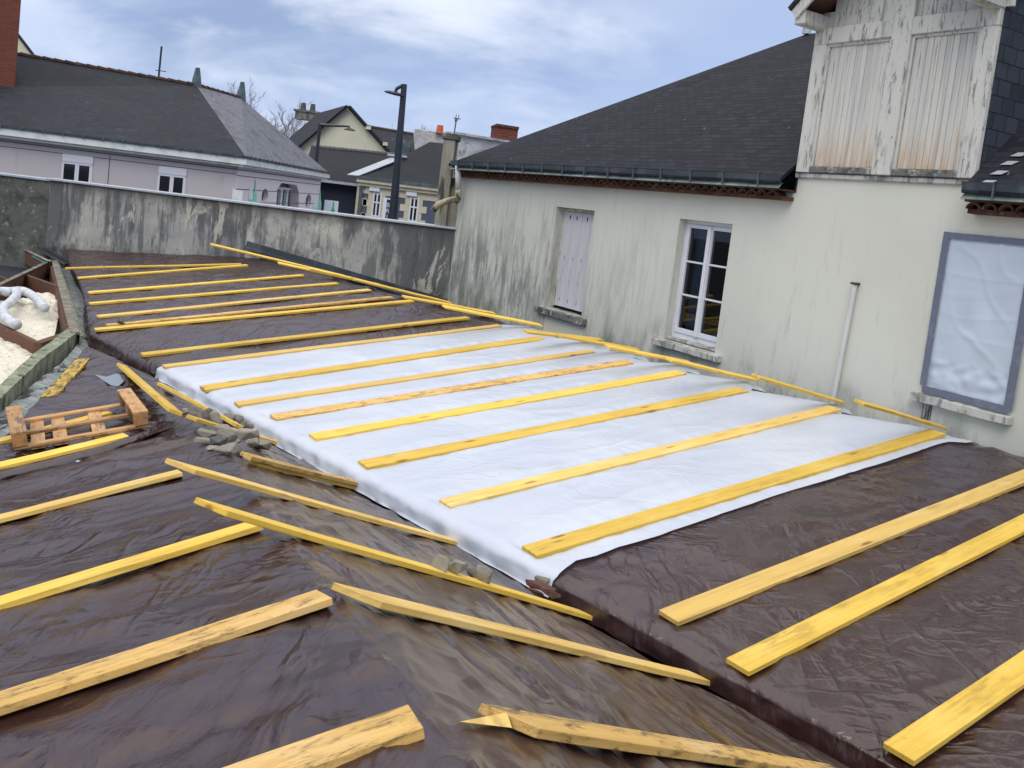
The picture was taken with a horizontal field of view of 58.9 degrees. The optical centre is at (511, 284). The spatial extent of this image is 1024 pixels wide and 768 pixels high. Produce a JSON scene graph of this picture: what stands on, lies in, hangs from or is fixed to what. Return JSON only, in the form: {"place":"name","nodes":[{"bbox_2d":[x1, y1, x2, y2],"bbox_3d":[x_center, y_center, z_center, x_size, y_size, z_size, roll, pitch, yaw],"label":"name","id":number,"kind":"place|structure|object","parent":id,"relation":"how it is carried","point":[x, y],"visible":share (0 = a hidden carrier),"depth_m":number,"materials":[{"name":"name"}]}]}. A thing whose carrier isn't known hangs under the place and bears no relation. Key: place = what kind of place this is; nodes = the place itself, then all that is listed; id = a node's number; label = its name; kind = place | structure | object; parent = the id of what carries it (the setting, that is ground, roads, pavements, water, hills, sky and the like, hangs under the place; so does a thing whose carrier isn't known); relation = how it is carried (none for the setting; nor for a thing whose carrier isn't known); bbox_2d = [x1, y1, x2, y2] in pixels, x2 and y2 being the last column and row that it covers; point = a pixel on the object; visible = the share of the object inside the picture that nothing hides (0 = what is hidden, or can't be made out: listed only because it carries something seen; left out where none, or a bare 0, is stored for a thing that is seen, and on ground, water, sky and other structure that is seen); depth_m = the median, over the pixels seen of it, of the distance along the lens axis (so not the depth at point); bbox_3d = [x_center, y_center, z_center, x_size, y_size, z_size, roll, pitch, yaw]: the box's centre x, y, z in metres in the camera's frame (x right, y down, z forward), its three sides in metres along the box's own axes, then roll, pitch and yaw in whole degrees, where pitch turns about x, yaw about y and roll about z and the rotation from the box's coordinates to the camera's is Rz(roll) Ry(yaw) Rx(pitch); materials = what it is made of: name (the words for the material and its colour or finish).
{"place":"outdoors","nodes":[
{"label":"outdoors","id":0,"kind":"place"},
{"bbox_2d":[17,34,33,53],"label":"distant house","id":1,"kind":"structure","parent":0,"point":[23,47],"depth_m":61.19,"materials":[{"name":"paint"}]},
{"bbox_2d":[0,250,82,412],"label":"open roof","id":2,"kind":"structure","parent":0,"point":[49,354],"depth_m":10.35,"materials":[{"name":"grey concrete"}]},
{"bbox_2d":[0,292,57,384],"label":"loose insulation","id":3,"kind":"object","parent":2,"relation":"in","point":[37,324],"visible":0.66,"depth_m":11.31},
{"bbox_2d":[0,287,21,329],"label":"flexible duct","id":4,"kind":"object","parent":3,"relation":"on","point":[6,317],"visible":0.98,"depth_m":10.97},
{"bbox_2d":[2,286,49,312],"bbox_3d":[-6.512,0.186,12.276,1.525,0.136,0.387,11,7,42],"label":"flexible duct","id":5,"kind":"object","parent":3,"relation":"on","point":[40,302],"visible":0.92,"depth_m":12.38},
{"bbox_2d":[0,347,478,767],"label":"brown tarp","id":6,"kind":"object","parent":2,"relation":"on","point":[249,695],"visible":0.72,"depth_m":2.82,"materials":[{"name":"plastic"}]},
{"bbox_2d":[0,411,111,443],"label":"wooden board","id":7,"kind":"object","parent":6,"relation":"on","point":[5,439],"visible":0.44,"depth_m":6.77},
{"bbox_2d":[0,433,127,468],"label":"wooden board","id":8,"kind":"object","parent":6,"relation":"on","point":[49,454],"visible":0.87,"depth_m":6.06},
{"bbox_2d":[40,358,89,397],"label":"wooden board","id":9,"kind":"object","parent":6,"relation":"on","point":[72,371],"visible":0.99,"depth_m":8.16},
{"bbox_2d":[5,388,148,450],"bbox_3d":[-3.177,0.961,6.602,0.871,0.286,0.802,4,6,-32],"label":"wooden pallet","id":10,"kind":"object","parent":6,"relation":"on","point":[133,405],"visible":1,"depth_m":6.49,"materials":[{"name":"brown wood"}]},
{"bbox_2d":[0,469,182,522],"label":"wooden board","id":11,"kind":"object","parent":6,"relation":"on","point":[75,499],"visible":1,"depth_m":4.69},
{"bbox_2d":[0,413,198,477],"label":"tarp hem","id":12,"kind":"object","parent":6,"relation":"on","point":[72,456],"visible":1,"depth_m":5.96,"materials":[{"name":"plastic"}]},
{"bbox_2d":[96,373,125,386],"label":"water puddle","id":13,"kind":"object","parent":6,"relation":"on","point":[117,380],"visible":1,"depth_m":8.11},
{"bbox_2d":[0,522,262,609],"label":"wooden board","id":14,"kind":"object","parent":6,"relation":"on","point":[77,580],"visible":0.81,"depth_m":3.43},
{"bbox_2d":[0,590,332,715],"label":"wooden board","id":15,"kind":"object","parent":6,"relation":"on","point":[42,689],"visible":1,"depth_m":2.57,"materials":[{"name":"wood"}]},
{"bbox_2d":[194,437,209,443],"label":"stone","id":16,"kind":"object","parent":6,"relation":"on","point":[201,440],"visible":0.62,"depth_m":5.83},
{"bbox_2d":[193,425,217,433],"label":"stone","id":17,"kind":"object","parent":6,"relation":"on","point":[208,427],"visible":0.41,"depth_m":6.26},
{"bbox_2d":[196,428,216,437],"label":"stone","id":18,"kind":"object","parent":6,"relation":"on","point":[203,432],"visible":0.84,"depth_m":6.04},
{"bbox_2d":[213,442,238,454],"bbox_3d":[-1.703,0.978,5.424,0.140,0.072,0.110,9,5,24],"label":"stone","id":19,"kind":"object","parent":6,"relation":"on","point":[232,448],"visible":1,"depth_m":5.39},
{"bbox_2d":[223,704,424,767],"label":"wooden board","id":20,"kind":"object","parent":6,"relation":"on","point":[341,745],"visible":0.98,"depth_m":1.92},
{"bbox_2d":[92,349,848,767],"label":"brown tarp","id":21,"kind":"object","parent":6,"relation":"on","point":[454,675],"visible":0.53,"depth_m":3.30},
{"bbox_2d":[116,363,182,416],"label":"wooden board","id":22,"kind":"object","parent":21,"relation":"on","point":[162,401],"visible":1,"depth_m":7.10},
{"bbox_2d":[157,382,243,427],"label":"wooden board","id":23,"kind":"object","parent":21,"relation":"on","point":[199,405],"visible":0.84,"depth_m":7.66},
{"bbox_2d":[209,409,222,423],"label":"stone","id":24,"kind":"object","parent":21,"relation":"on","point":[215,416],"visible":0.73,"depth_m":7.21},
{"bbox_2d":[210,436,227,445],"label":"stone","id":25,"kind":"object","parent":21,"relation":"on","point":[218,440],"visible":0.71,"depth_m":5.70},
{"bbox_2d":[214,424,233,430],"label":"stone","id":26,"kind":"object","parent":21,"relation":"on","point":[222,426],"visible":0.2,"depth_m":6.43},
{"bbox_2d":[216,429,237,442],"bbox_3d":[-1.825,0.969,5.806,0.112,0.077,0.114,11,6,39],"label":"stone","id":27,"kind":"object","parent":21,"relation":"on","point":[232,435],"visible":0.94,"depth_m":5.78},
{"bbox_2d":[186,414,276,444],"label":"wooden board","id":28,"kind":"object","parent":21,"relation":"on","point":[200,420],"visible":0.43,"depth_m":6.56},
{"bbox_2d":[234,428,259,442],"bbox_3d":[-1.808,1.048,6.199,0.159,0.146,0.175,7,5,0],"label":"stone","id":29,"kind":"object","parent":21,"relation":"on","point":[244,433],"visible":0.88,"depth_m":6.13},
{"bbox_2d":[248,438,272,449],"bbox_3d":[-1.791,1.133,6.437,0.156,0.073,0.109,10,6,37],"label":"stone","id":30,"kind":"object","parent":21,"relation":"on","point":[263,444],"visible":0.78,"depth_m":6.41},
{"bbox_2d":[249,460,355,489],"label":"wooden board","id":31,"kind":"object","parent":21,"relation":"on","point":[277,469],"visible":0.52,"depth_m":5.81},
{"bbox_2d":[240,451,357,485],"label":"wooden board","id":32,"kind":"object","parent":31,"relation":"on","point":[284,465],"visible":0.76,"depth_m":5.72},
{"bbox_2d":[164,458,456,544],"bbox_3d":[-0.840,1.259,4.951,0.087,0.031,2.556,15,-13,37],"label":"wooden board","id":33,"kind":"object","parent":21,"relation":"on","point":[213,475],"visible":0.83,"depth_m":4.56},
{"bbox_2d":[194,497,592,620],"bbox_3d":[-0.347,1.299,4.105,0.089,0.031,2.456,11,-16,48],"label":"wooden board","id":34,"kind":"object","parent":21,"relation":"on","point":[264,522],"visible":0.94,"depth_m":3.84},
{"bbox_2d":[431,554,449,572],"bbox_3d":[-0.325,1.275,4.133,0.088,0.080,0.050,9,5,20],"label":"stone","id":35,"kind":"object","parent":34,"relation":"on","point":[440,562],"visible":0.91,"depth_m":4.12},
{"bbox_2d":[447,559,467,573],"bbox_3d":[-0.265,1.317,4.213,0.106,0.082,0.064,9,5,25],"label":"stone","id":36,"kind":"object","parent":34,"relation":"on","point":[456,566],"visible":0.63,"depth_m":4.18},
{"bbox_2d":[466,566,475,577],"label":"stone","id":37,"kind":"object","parent":21,"relation":"on","point":[470,571],"visible":0.8,"depth_m":4.37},
{"bbox_2d":[473,564,492,583],"bbox_3d":[-0.136,1.394,4.351,0.086,0.097,0.068,9,5,26],"label":"stone","id":38,"kind":"object","parent":21,"relation":"on","point":[483,573],"visible":0.79,"depth_m":4.33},
{"bbox_2d":[460,712,511,727],"bbox_3d":[-0.051,1.020,2.117,0.051,0.081,0.209,9,5,27],"label":"wood splinter","id":39,"kind":"object","parent":21,"relation":"on","point":[501,719],"visible":1,"depth_m":2.14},
{"bbox_2d":[331,583,709,685],"bbox_3d":[0.198,1.430,3.595,0.098,0.032,2.306,12,-16,47],"label":"wooden board","id":40,"kind":"object","parent":21,"relation":"on","point":[408,608],"visible":0.94,"depth_m":3.33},
{"bbox_2d":[525,579,555,590],"bbox_3d":[0.158,1.648,4.950,0.177,0.045,0.063,10,6,31],"label":"rubble","id":41,"kind":"object","parent":21,"relation":"on","point":[536,584],"visible":0.87,"depth_m":4.94,"materials":[{"name":"ceramic"}]},
{"bbox_2d":[540,586,560,598],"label":"rubble","id":42,"kind":"object","parent":21,"relation":"on","point":[550,593],"visible":1,"depth_m":4.86,"materials":[{"name":"ceramic"}]},
{"bbox_2d":[477,703,834,767],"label":"wooden board","id":43,"kind":"object","parent":21,"relation":"on","point":[561,729],"visible":0.99,"depth_m":2.51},
{"bbox_2d":[0,52,330,209],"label":"mauve building","id":44,"kind":"structure","parent":0,"point":[68,120],"depth_m":33.89,"materials":[{"name":"stone"}]},
{"bbox_2d":[0,0,20,86],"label":"brick chimney","id":45,"kind":"object","parent":44,"relation":"on","point":[9,20],"visible":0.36,"depth_m":33.91,"materials":[{"name":"brick"}]},
{"bbox_2d":[61,154,93,181],"bbox_3d":[-15.043,-3.722,31.317,0.965,1.500,0.050,5,5,-22],"label":"window","id":46,"kind":"structure","parent":44,"relation":"in","point":[77,171],"depth_m":31.28,"materials":[{"name":"white glass"}]},
{"bbox_2d":[157,166,186,193],"bbox_3d":[-12.212,-3.450,32.487,0.950,1.500,0.050,5,5,-22],"label":"window","id":47,"kind":"structure","parent":44,"relation":"in","point":[171,182],"depth_m":32.46,"materials":[{"name":"white glass"}]},
{"bbox_2d":[276,183,291,206],"bbox_3d":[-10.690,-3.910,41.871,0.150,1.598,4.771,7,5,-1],"label":"window","id":48,"kind":"structure","parent":44,"relation":"in","point":[282,198],"depth_m":42.51,"materials":[{"name":"grey glass"}]},
{"bbox_2d":[19,0,815,137],"label":"sky","id":49,"kind":"structure","parent":0,"point":[532,66],"materials":[{"name":"blue"}]},
{"bbox_2d":[445,132,509,172],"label":"lime wall","id":50,"kind":"structure","parent":0,"point":[470,144],"depth_m":23.25,"materials":[{"name":"paint"}]},
{"bbox_2d":[490,124,518,140],"bbox_3d":[-0.229,-4.257,25.736,0.655,0.475,1.154,6,5,-11],"label":"brick stack","id":51,"kind":"object","parent":50,"relation":"on","point":[504,132],"visible":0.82,"depth_m":25.29,"materials":[{"name":"brick"}]},
{"label":"street ground","id":52,"kind":"structure","parent":0,"visible":0},
{"bbox_2d":[0,172,49,298],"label":"old wall","id":53,"kind":"structure","parent":52,"relation":"on","point":[24,200],"depth_m":17.48,"materials":[{"name":"concrete"}]},
{"bbox_2d":[44,178,455,334],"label":"concrete wall","id":54,"kind":"structure","parent":52,"relation":"on","point":[82,215],"depth_m":16.99,"materials":[{"name":"concrete"}]},
{"bbox_2d":[34,246,68,264],"bbox_3d":[-8.722,-0.563,17.237,0.649,0.287,0.234,7,5,7],"label":"zinc flashing","id":55,"kind":"object","parent":54,"relation":"attached to","point":[54,255],"visible":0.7,"depth_m":17.24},
{"bbox_2d":[244,241,447,300],"bbox_3d":[-3.091,-0.201,16.818,3.915,0.766,0.110,7,5,5],"label":"zinc flashing","id":56,"kind":"object","parent":54,"relation":"attached to","point":[270,252],"visible":0.57,"depth_m":16.86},
{"bbox_2d":[227,75,284,128],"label":"bare tree","id":57,"kind":"object","parent":52,"relation":"on","point":[275,125],"visible":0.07,"depth_m":102.72,"materials":[{"name":"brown plant"}]},
{"bbox_2d":[268,98,320,137],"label":"bare tree","id":58,"kind":"object","parent":52,"relation":"on","point":[290,122],"visible":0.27,"depth_m":109.16,"materials":[{"name":"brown plant"}]},
{"bbox_2d":[324,200,338,211],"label":"bottle sign","id":59,"kind":"object","parent":52,"relation":"on","point":[330,205],"visible":0.36,"depth_m":49.21,"materials":[{"name":"white metal"}]},
{"bbox_2d":[314,123,354,162],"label":"street lamp","id":60,"kind":"object","parent":52,"relation":"on","point":[320,125],"visible":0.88,"depth_m":52.48,"materials":[{"name":"black metal"}]},
{"bbox_2d":[289,103,390,154],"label":"gabled house","id":61,"kind":"structure","parent":52,"relation":"on","point":[363,136],"depth_m":65.48,"materials":[{"name":"paint"}]},
{"bbox_2d":[309,144,426,213],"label":"slate annex","id":62,"kind":"object","parent":52,"relation":"on","point":[339,184],"visible":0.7,"depth_m":55.64,"materials":[{"name":"stone"}]},
{"bbox_2d":[368,125,414,153],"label":"roof","id":63,"kind":"structure","parent":52,"relation":"on","point":[383,134],"depth_m":71.97,"materials":[{"name":"stone"}]},
{"bbox_2d":[347,142,442,223],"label":"quoined house","id":64,"kind":"structure","parent":52,"relation":"on","point":[419,173],"depth_m":52.22,"materials":[{"name":"beige stone"}]},
{"bbox_2d":[369,187,381,217],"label":"window","id":65,"kind":"structure","parent":64,"relation":"in","point":[376,203],"depth_m":52.18,"materials":[{"name":"white glass"}]},
{"bbox_2d":[381,198,389,218],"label":"banner sign","id":66,"kind":"object","parent":64,"relation":"attached to","point":[385,208],"visible":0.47,"depth_m":52.11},
{"bbox_2d":[406,191,418,221],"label":"window","id":67,"kind":"structure","parent":64,"relation":"in","point":[414,203],"depth_m":52.18,"materials":[{"name":"white glass"}]},
{"bbox_2d":[413,125,443,148],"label":"party wall","id":68,"kind":"structure","parent":64,"relation":"on","point":[422,137],"depth_m":61.70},
{"bbox_2d":[384,84,406,219],"bbox_3d":[-3.381,-1.575,23.948,0.750,7.448,0.545,9,5,23],"label":"street lamp","id":69,"kind":"object","parent":52,"relation":"on","point":[393,207],"visible":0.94,"depth_m":23.75,"materials":[{"name":"black metal"}]},
{"bbox_2d":[434,132,460,226],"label":"wall pillar","id":70,"kind":"structure","parent":52,"relation":"on","point":[445,215],"depth_m":16.58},
{"bbox_2d":[70,270,854,739],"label":"building","id":71,"kind":"structure","parent":52,"relation":"on","point":[648,656],"depth_m":4.91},
{"bbox_2d":[0,266,88,437],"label":"zinc valley","id":72,"kind":"structure","parent":71,"relation":"on","point":[28,398],"depth_m":8.91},
{"bbox_2d":[66,249,558,380],"bbox_3d":[-4.584,0.198,13.922,5.116,0.839,10.165,2,7,-43],"label":"brown tarp","id":73,"kind":"object","parent":71,"relation":"on","point":[127,346],"visible":0.83,"depth_m":12.13,"materials":[{"name":"plastic"}]},
{"bbox_2d":[65,263,240,269],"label":"wooden board","id":74,"kind":"object","parent":73,"relation":"on","point":[149,266],"visible":0.99,"depth_m":15.33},
{"bbox_2d":[77,264,247,278],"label":"wooden board","id":75,"kind":"object","parent":73,"relation":"on","point":[152,272],"visible":1,"depth_m":14.77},
{"bbox_2d":[88,274,303,293],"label":"wooden board","id":76,"kind":"object","parent":73,"relation":"on","point":[187,284],"visible":1,"depth_m":13.72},
{"bbox_2d":[89,282,338,304],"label":"wooden board","id":77,"kind":"object","parent":73,"relation":"on","point":[195,295],"visible":1,"depth_m":12.96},
{"bbox_2d":[96,289,371,318],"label":"wooden board","id":78,"kind":"object","parent":73,"relation":"on","point":[225,304],"visible":1,"depth_m":12.33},
{"bbox_2d":[105,296,393,326],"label":"wooden board","id":79,"kind":"object","parent":73,"relation":"on","point":[251,311],"visible":0.98,"depth_m":11.87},
{"bbox_2d":[94,300,413,331],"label":"wooden board","id":80,"kind":"object","parent":73,"relation":"on","point":[145,325],"visible":0.97,"depth_m":11.56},
{"bbox_2d":[210,243,342,274],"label":"wooden board","id":81,"kind":"object","parent":73,"relation":"on","point":[250,253],"visible":0.65,"depth_m":14.04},
{"bbox_2d":[140,316,469,356],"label":"wooden board","id":82,"kind":"object","parent":73,"relation":"on","point":[273,339],"visible":1,"depth_m":10.53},
{"bbox_2d":[277,262,378,283],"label":"wooden board","id":83,"kind":"object","parent":73,"relation":"on","point":[293,266],"visible":0.46,"depth_m":13.39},
{"bbox_2d":[308,267,405,290],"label":"wooden board","id":84,"kind":"object","parent":73,"relation":"on","point":[329,273],"visible":0.51,"depth_m":12.67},
{"bbox_2d":[351,277,451,303],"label":"wooden board","id":85,"kind":"object","parent":73,"relation":"on","point":[398,290],"visible":0.94,"depth_m":12.44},
{"bbox_2d":[402,295,495,314],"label":"wooden board","id":86,"kind":"object","parent":73,"relation":"on","point":[435,302],"visible":0.84,"depth_m":11.75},
{"bbox_2d":[155,325,980,596],"bbox_3d":[0.264,1.134,8.520,4.888,0.638,6.149,2,7,-43],"label":"white sheet","id":87,"kind":"object","parent":71,"relation":"on","point":[498,533],"visible":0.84,"depth_m":7.43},
{"bbox_2d":[162,324,501,369],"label":"wooden board","id":88,"kind":"object","parent":87,"relation":"on","point":[243,356],"visible":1,"depth_m":10.02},
{"bbox_2d":[200,336,545,392],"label":"wooden board","id":89,"kind":"object","parent":87,"relation":"on","point":[275,377],"visible":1,"depth_m":9.35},
{"bbox_2d":[234,349,594,407],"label":"wooden board","id":90,"kind":"object","parent":87,"relation":"on","point":[248,402],"visible":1,"depth_m":8.85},
{"bbox_2d":[270,360,633,420],"bbox_3d":[-0.365,0.980,8.731,3.983,0.029,0.152,-5,12,-34],"label":"wooden board","id":91,"kind":"object","parent":87,"relation":"on","point":[373,401],"visible":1,"depth_m":8.52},
{"bbox_2d":[442,304,542,326],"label":"wooden board","id":92,"kind":"object","parent":87,"relation":"on","point":[489,315],"visible":1,"depth_m":11.11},
{"bbox_2d":[309,370,686,440],"bbox_3d":[0.098,1.065,8.315,4.080,0.033,0.153,-5,12,-35],"label":"wooden board","id":93,"kind":"object","parent":87,"relation":"on","point":[352,430],"visible":1,"depth_m":8.06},
{"bbox_2d":[534,575,549,583],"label":"rubble","id":94,"kind":"object","parent":87,"relation":"on","point":[545,580],"visible":0.81,"depth_m":5.07,"materials":[{"name":"stone"}]},
{"bbox_2d":[358,387,748,469],"bbox_3d":[0.589,1.175,7.747,4.074,0.029,0.164,-5,12,-34],"label":"wooden board","id":95,"kind":"object","parent":87,"relation":"on","point":[398,458],"visible":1,"depth_m":7.46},
{"bbox_2d":[523,329,603,341],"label":"wooden board","id":96,"kind":"object","parent":87,"relation":"on","point":[542,333],"visible":0.73,"depth_m":10.33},
{"bbox_2d":[556,333,640,350],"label":"wooden board","id":97,"kind":"object","parent":87,"relation":"on","point":[586,340],"visible":0.82,"depth_m":9.95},
{"bbox_2d":[439,405,840,508],"bbox_3d":[1.273,1.294,7.169,4.213,0.036,0.147,-5,12,-35],"label":"wooden board","id":98,"kind":"object","parent":87,"relation":"on","point":[475,496],"visible":1,"depth_m":6.86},
{"bbox_2d":[604,344,689,361],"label":"wooden board","id":99,"kind":"object","parent":87,"relation":"on","point":[632,351],"visible":0.69,"depth_m":9.34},
{"bbox_2d":[665,357,757,381],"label":"wooden board","id":100,"kind":"object","parent":87,"relation":"on","point":[703,367],"visible":1,"depth_m":8.83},
{"bbox_2d":[522,429,945,558],"bbox_3d":[1.874,1.418,6.542,4.326,0.036,0.154,-5,12,-35],"label":"wooden board","id":101,"kind":"object","parent":87,"relation":"on","point":[566,541],"visible":1,"depth_m":6.18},
{"bbox_2d":[751,373,845,404],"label":"wooden board","id":102,"kind":"object","parent":87,"relation":"on","point":[782,384],"visible":1,"depth_m":8.05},
{"bbox_2d":[853,399,947,429],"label":"wooden board","id":103,"kind":"object","parent":87,"relation":"on","point":[891,411],"visible":1,"depth_m":7.31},
{"bbox_2d":[541,442,1023,767],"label":"brown tarp","id":104,"kind":"object","parent":71,"relation":"on","point":[857,693],"visible":0.9,"depth_m":4.84,"materials":[{"name":"plastic"}]},
{"bbox_2d":[659,469,1023,625],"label":"wooden board","id":105,"kind":"object","parent":104,"relation":"on","point":[705,603],"visible":1,"depth_m":5.39,"materials":[{"name":"wood"}]},
{"bbox_2d":[726,514,1023,676],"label":"wooden board","id":106,"kind":"object","parent":104,"relation":"on","point":[760,655],"visible":1,"depth_m":4.86,"materials":[{"name":"wood"}]},
{"bbox_2d":[883,650,1023,765],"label":"wooden board","id":107,"kind":"object","parent":104,"relation":"on","point":[924,736],"visible":1,"depth_m":3.92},
{"bbox_2d":[448,0,1023,456],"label":"house","id":108,"kind":"structure","parent":52,"relation":"on","point":[756,212],"depth_m":9.74,"materials":[{"name":"paint"}]},
{"bbox_2d":[431,166,461,212],"bbox_3d":[-1.162,-1.718,16.279,0.529,0.895,0.195,7,5,0],"label":"drain pipe","id":109,"kind":"object","parent":108,"relation":"attached to","point":[437,205],"visible":0.99,"depth_m":16.26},
{"bbox_2d":[553,208,594,314],"bbox_3d":[1.027,-0.351,13.645,0.172,1.555,0.981,4,6,-32],"label":"shuttered window","id":110,"kind":"structure","parent":108,"relation":"in","point":[577,226],"depth_m":13.66,"materials":[{"name":"white paint"}]},
{"bbox_2d":[672,219,732,346],"bbox_3d":[2.450,-0.014,11.294,0.225,1.565,0.945,4,6,-32],"label":"window","id":111,"kind":"structure","parent":108,"relation":"in","point":[693,330],"depth_m":11.51,"materials":[{"name":"white glass"}]},
{"bbox_2d":[830,282,859,403],"bbox_3d":[3.354,0.919,9.305,0.071,1.915,0.129,4,6,-32],"label":"wall pipe","id":112,"kind":"object","parent":108,"relation":"attached to","point":[844,339],"depth_m":9.25,"materials":[{"name":"plastic"}]},
{"bbox_2d":[920,232,1023,413],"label":"covered window","id":113,"kind":"structure","parent":108,"relation":"in","point":[975,341],"depth_m":8.11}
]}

